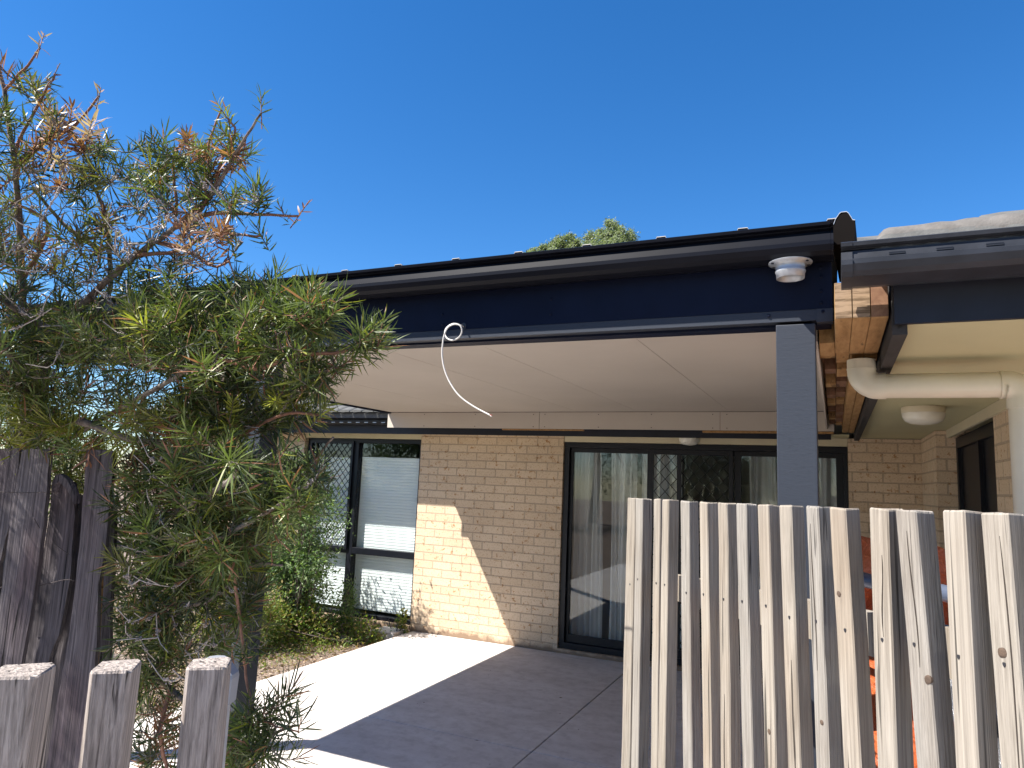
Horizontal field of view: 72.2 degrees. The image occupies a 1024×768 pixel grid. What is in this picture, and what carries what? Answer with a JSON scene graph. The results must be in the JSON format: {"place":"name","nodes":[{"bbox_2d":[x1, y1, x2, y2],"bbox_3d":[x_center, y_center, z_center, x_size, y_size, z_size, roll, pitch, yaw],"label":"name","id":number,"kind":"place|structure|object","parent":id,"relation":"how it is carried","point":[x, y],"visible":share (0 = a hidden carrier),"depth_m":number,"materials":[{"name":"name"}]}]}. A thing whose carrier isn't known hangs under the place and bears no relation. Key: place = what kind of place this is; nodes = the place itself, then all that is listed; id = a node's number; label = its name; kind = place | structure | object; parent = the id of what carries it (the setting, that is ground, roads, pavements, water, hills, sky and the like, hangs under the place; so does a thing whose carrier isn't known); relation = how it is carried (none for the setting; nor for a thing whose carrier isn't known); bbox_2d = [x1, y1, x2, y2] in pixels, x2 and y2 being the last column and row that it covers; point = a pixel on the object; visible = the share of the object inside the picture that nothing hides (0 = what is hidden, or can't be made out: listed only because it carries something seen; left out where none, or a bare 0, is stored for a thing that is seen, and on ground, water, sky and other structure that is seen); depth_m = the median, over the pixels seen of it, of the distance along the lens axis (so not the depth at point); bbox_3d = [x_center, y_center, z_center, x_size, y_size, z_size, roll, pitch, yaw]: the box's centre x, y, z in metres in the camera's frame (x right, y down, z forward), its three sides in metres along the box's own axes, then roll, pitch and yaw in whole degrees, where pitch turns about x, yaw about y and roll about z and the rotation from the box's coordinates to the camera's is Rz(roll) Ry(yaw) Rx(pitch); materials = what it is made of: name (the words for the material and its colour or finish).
{"place":"outdoors","nodes":[
{"label":"outdoors","id":0,"kind":"place"},
{"bbox_2d":[44,483,378,719],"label":"ground","id":1,"kind":"structure","parent":0,"point":[289,667],"depth_m":6.76,"materials":[{"name":"brown soil"}]},
{"bbox_2d":[2,413,110,474],"bbox_3d":[-15.129,2.487,22.291,4.363,3.427,4.180,3,-8,-7],"label":"garden tree","id":2,"kind":"object","parent":1,"relation":"on","point":[58,451],"visible":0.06,"depth_m":21.97,"materials":[{"name":"green plant"}]},
{"bbox_2d":[0,30,410,767],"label":"bottlebrush tree","id":3,"kind":"object","parent":1,"relation":"on","point":[222,548],"visible":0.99,"depth_m":1.84,"materials":[{"name":"green plant"}]},
{"bbox_2d":[180,573,294,654],"bbox_3d":[-2.733,2.172,6.844,1.175,0.920,0.983,-1,-9,25],"label":"garden shrub","id":4,"kind":"object","parent":1,"relation":"on","point":[267,608],"visible":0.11,"depth_m":6.89,"materials":[{"name":"green plant"}]},
{"bbox_2d":[114,625,380,720],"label":"mulch chips","id":5,"kind":"object","parent":1,"relation":"on","point":[294,664],"visible":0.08,"depth_m":6.64,"materials":[{"name":"brown plant"}]},
{"bbox_2d":[113,612,394,669],"bbox_3d":[-2.712,2.626,7.423,2.491,0.198,1.921,-1,-9,25],"label":"ground cover","id":6,"kind":"object","parent":1,"relation":"on","point":[308,647],"visible":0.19,"depth_m":7.02,"materials":[{"name":"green plant"}]},
{"bbox_2d":[281,573,327,642],"bbox_3d":[-2.208,2.313,7.452,0.623,0.848,0.502,-1,-9,25],"label":"weed","id":7,"kind":"object","parent":1,"relation":"on","point":[312,606],"visible":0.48,"depth_m":7.35,"materials":[{"name":"green plant"}]},
{"bbox_2d":[261,434,355,640],"bbox_3d":[-2.407,1.629,7.598,1.761,2.227,1.031,-1,-9,25],"label":"garden shrub","id":8,"kind":"object","parent":1,"relation":"on","point":[307,566],"visible":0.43,"depth_m":7.41,"materials":[{"name":"green plant"}]},
{"bbox_2d":[261,596,387,649],"bbox_3d":[-1.998,2.478,7.358,1.455,0.564,0.709,5,-8,-17],"label":"weed","id":9,"kind":"object","parent":1,"relation":"on","point":[325,622],"visible":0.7,"depth_m":7.31,"materials":[{"name":"green plant"}]},
{"bbox_2d":[322,573,361,634],"bbox_3d":[-1.876,2.393,7.596,0.567,0.754,0.364,-1,-9,25],"label":"weed","id":10,"kind":"object","parent":1,"relation":"on","point":[347,608],"visible":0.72,"depth_m":7.58,"materials":[{"name":"green plant"}]},
{"bbox_2d":[372,626,405,639],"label":"concrete block","id":11,"kind":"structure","parent":1,"relation":"on","point":[392,633],"depth_m":7.58,"materials":[{"name":"grey concrete"}]},
{"bbox_2d":[388,607,410,633],"bbox_3d":[-1.231,2.612,7.700,0.305,0.351,0.176,-5,-11,44],"label":"weed","id":12,"kind":"object","parent":1,"relation":"on","point":[402,620],"visible":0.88,"depth_m":7.65,"materials":[{"name":"green plant"}]},
{"bbox_2d":[130,631,843,767],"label":"patio slab","id":13,"kind":"structure","parent":1,"relation":"on","point":[511,709],"depth_m":5.21,"materials":[{"name":"concrete"}]},
{"bbox_2d":[0,448,118,767],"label":"paling fence","id":14,"kind":"object","parent":13,"relation":"on","point":[51,604],"visible":0.73,"depth_m":1.95,"materials":[{"name":"grey wood"}]},
{"bbox_2d":[0,657,231,767],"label":"picket fence","id":15,"kind":"object","parent":13,"relation":"on","point":[26,691],"visible":1,"depth_m":0.56,"materials":[{"name":"grey wood"}]},
{"bbox_2d":[207,655,238,767],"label":"gate post","id":16,"kind":"object","parent":13,"relation":"on","point":[234,679],"visible":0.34,"depth_m":0.77,"materials":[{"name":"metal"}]},
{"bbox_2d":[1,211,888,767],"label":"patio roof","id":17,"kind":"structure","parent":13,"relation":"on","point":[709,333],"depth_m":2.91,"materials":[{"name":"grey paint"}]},
{"bbox_2d":[441,323,491,416],"bbox_3d":[-0.188,-0.066,2.746,0.255,0.392,0.126,-9,-14,55],"label":"cable","id":18,"kind":"object","parent":17,"relation":"hanging from","point":[450,325],"visible":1,"depth_m":2.77,"materials":[{"name":"white plastic"}]},
{"bbox_2d":[621,498,1023,767],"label":"picket fence","id":19,"kind":"object","parent":13,"relation":"on","point":[902,634],"visible":1,"depth_m":1.44,"materials":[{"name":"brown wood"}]},
{"bbox_2d":[863,572,947,602],"bbox_3d":[1.221,0.627,2.199,0.134,0.082,0.933,5,-8,-18],"label":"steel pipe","id":20,"kind":"object","parent":19,"relation":"attached to","point":[868,580],"visible":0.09,"depth_m":2.34,"materials":[{"name":"silver metal"}]},
{"bbox_2d":[861,536,948,767],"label":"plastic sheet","id":21,"kind":"object","parent":13,"relation":"on","point":[866,549],"visible":0.03,"depth_m":2.75,"materials":[{"name":"plastic"}]},
{"bbox_2d":[950,679,1001,767],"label":"foil sheet","id":22,"kind":"object","parent":21,"relation":"on","point":[999,755],"visible":0.03,"depth_m":1.90,"materials":[{"name":"silver metal"}]},
{"bbox_2d":[524,230,581,252],"bbox_3d":[1.791,-0.616,33.695,3.054,13.950,2.796,5,-8,-16],"label":"eucalyptus tree","id":23,"kind":"object","parent":1,"relation":"on","point":[561,242],"visible":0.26,"depth_m":33.98,"materials":[{"name":"green plant"}]},
{"bbox_2d":[140,210,1023,683],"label":"brick house","id":24,"kind":"structure","parent":1,"relation":"on","point":[488,538],"depth_m":6.55,"materials":[{"name":"brick"}]},
{"bbox_2d":[299,438,420,624],"bbox_3d":[-1.815,1.685,8.344,1.670,2.064,0.115,-1,-9,25],"label":"window","id":25,"kind":"structure","parent":24,"relation":"attached to","point":[353,500],"depth_m":8.37,"materials":[{"name":"black metal"}]},
{"bbox_2d":[304,457,349,605],"bbox_3d":[-2.197,1.780,8.574,0.680,1.760,0.030,-1,-9,25],"label":"window blind","id":26,"kind":"object","parent":25,"relation":"attached to","point":[341,566],"depth_m":8.55,"materials":[{"name":"white fabric"}]},
{"bbox_2d":[352,457,418,615],"bbox_3d":[-1.455,1.757,8.237,0.930,1.775,0.030,-1,-9,25],"label":"window blind","id":27,"kind":"object","parent":25,"relation":"attached to","point":[388,504],"depth_m":8.24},
{"bbox_2d":[569,452,602,637],"bbox_3d":[0.792,1.681,7.338,0.358,1.990,0.105,-1,-9,25],"label":"curtain","id":28,"kind":"object","parent":24,"relation":"hanging from","point":[586,597],"visible":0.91,"depth_m":7.33,"materials":[{"name":"white fabric"}]},
{"bbox_2d":[609,453,637,640],"bbox_3d":[1.129,1.675,7.185,0.284,1.990,0.090,-1,-9,25],"label":"curtain","id":29,"kind":"object","parent":24,"relation":"hanging from","point":[624,477],"visible":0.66,"depth_m":7.21,"materials":[{"name":"white fabric"}]},
{"bbox_2d":[642,454,681,647],"bbox_3d":[1.495,1.667,7.018,0.432,1.990,0.060,-1,-9,25],"label":"curtain","id":30,"kind":"object","parent":24,"relation":"hanging from","point":[665,473],"visible":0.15,"depth_m":7.10,"materials":[{"name":"white fabric"}]},
{"bbox_2d":[679,438,699,444],"bbox_3d":[1.677,0.532,6.638,0.200,0.097,0.200,-1,-9,25],"label":"ceiling light","id":31,"kind":"object","parent":24,"relation":"attached to","point":[689,441],"visible":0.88,"depth_m":6.57,"materials":[{"name":"white glass"}]},
{"bbox_2d":[559,442,848,677],"bbox_3d":[1.749,1.615,6.715,2.668,2.069,0.120,-1,-9,25],"label":"sliding door","id":32,"kind":"structure","parent":24,"relation":"attached to","point":[567,640],"depth_m":6.88,"materials":[{"name":"black metal"}]},
{"bbox_2d":[649,449,732,661],"bbox_3d":[1.696,1.608,6.693,0.790,1.951,0.025,-1,-9,25],"label":"screen door","id":33,"kind":"structure","parent":32,"relation":"in","point":[679,453],"depth_m":6.77,"materials":[{"name":"black metal"}]},
{"bbox_2d":[749,456,776,656],"bbox_3d":[2.372,1.649,6.617,0.262,1.990,0.075,-1,-9,25],"label":"curtain","id":34,"kind":"object","parent":24,"relation":"hanging from","point":[762,473],"visible":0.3,"depth_m":6.72,"materials":[{"name":"white fabric"}]},
{"bbox_2d":[818,458,843,506],"bbox_3d":[2.882,1.639,6.386,0.322,1.990,0.088,-1,-9,25],"label":"curtain","id":35,"kind":"object","parent":24,"relation":"hanging from","point":[827,483],"visible":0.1,"depth_m":6.48,"materials":[{"name":"white fabric"}]},
{"bbox_2d":[901,405,945,424],"bbox_3d":[2.265,0.177,3.867,0.216,0.097,0.216,-1,-9,25],"label":"ceiling light","id":36,"kind":"object","parent":24,"relation":"attached to","point":[924,414],"visible":1,"depth_m":3.79,"materials":[{"name":"white glass"}]},
{"bbox_2d":[846,358,1023,513],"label":"downpipe","id":37,"kind":"object","parent":24,"relation":"attached to","point":[865,379],"visible":1,"depth_m":2.43,"materials":[{"name":"beige plastic"}]},
{"bbox_2d":[956,421,997,512],"bbox_3d":[2.885,0.889,4.282,0.060,1.224,1.540,-1,-9,25],"label":"side window","id":38,"kind":"structure","parent":24,"relation":"in","point":[975,449],"depth_m":4.39,"materials":[{"name":"black glass"}]},
{"bbox_2d":[580,216,640,246],"bbox_3d":[4.062,-0.845,31.198,3.321,13.916,3.108,-1,-9,25],"label":"eucalyptus tree","id":39,"kind":"object","parent":1,"relation":"on","point":[614,232],"visible":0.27,"depth_m":31.80,"materials":[{"name":"green plant"}]},
{"bbox_2d":[0,0,1023,482],"label":"sky","id":40,"kind":"structure","parent":0,"point":[414,131],"materials":[{"name":"blue"}]}
]}

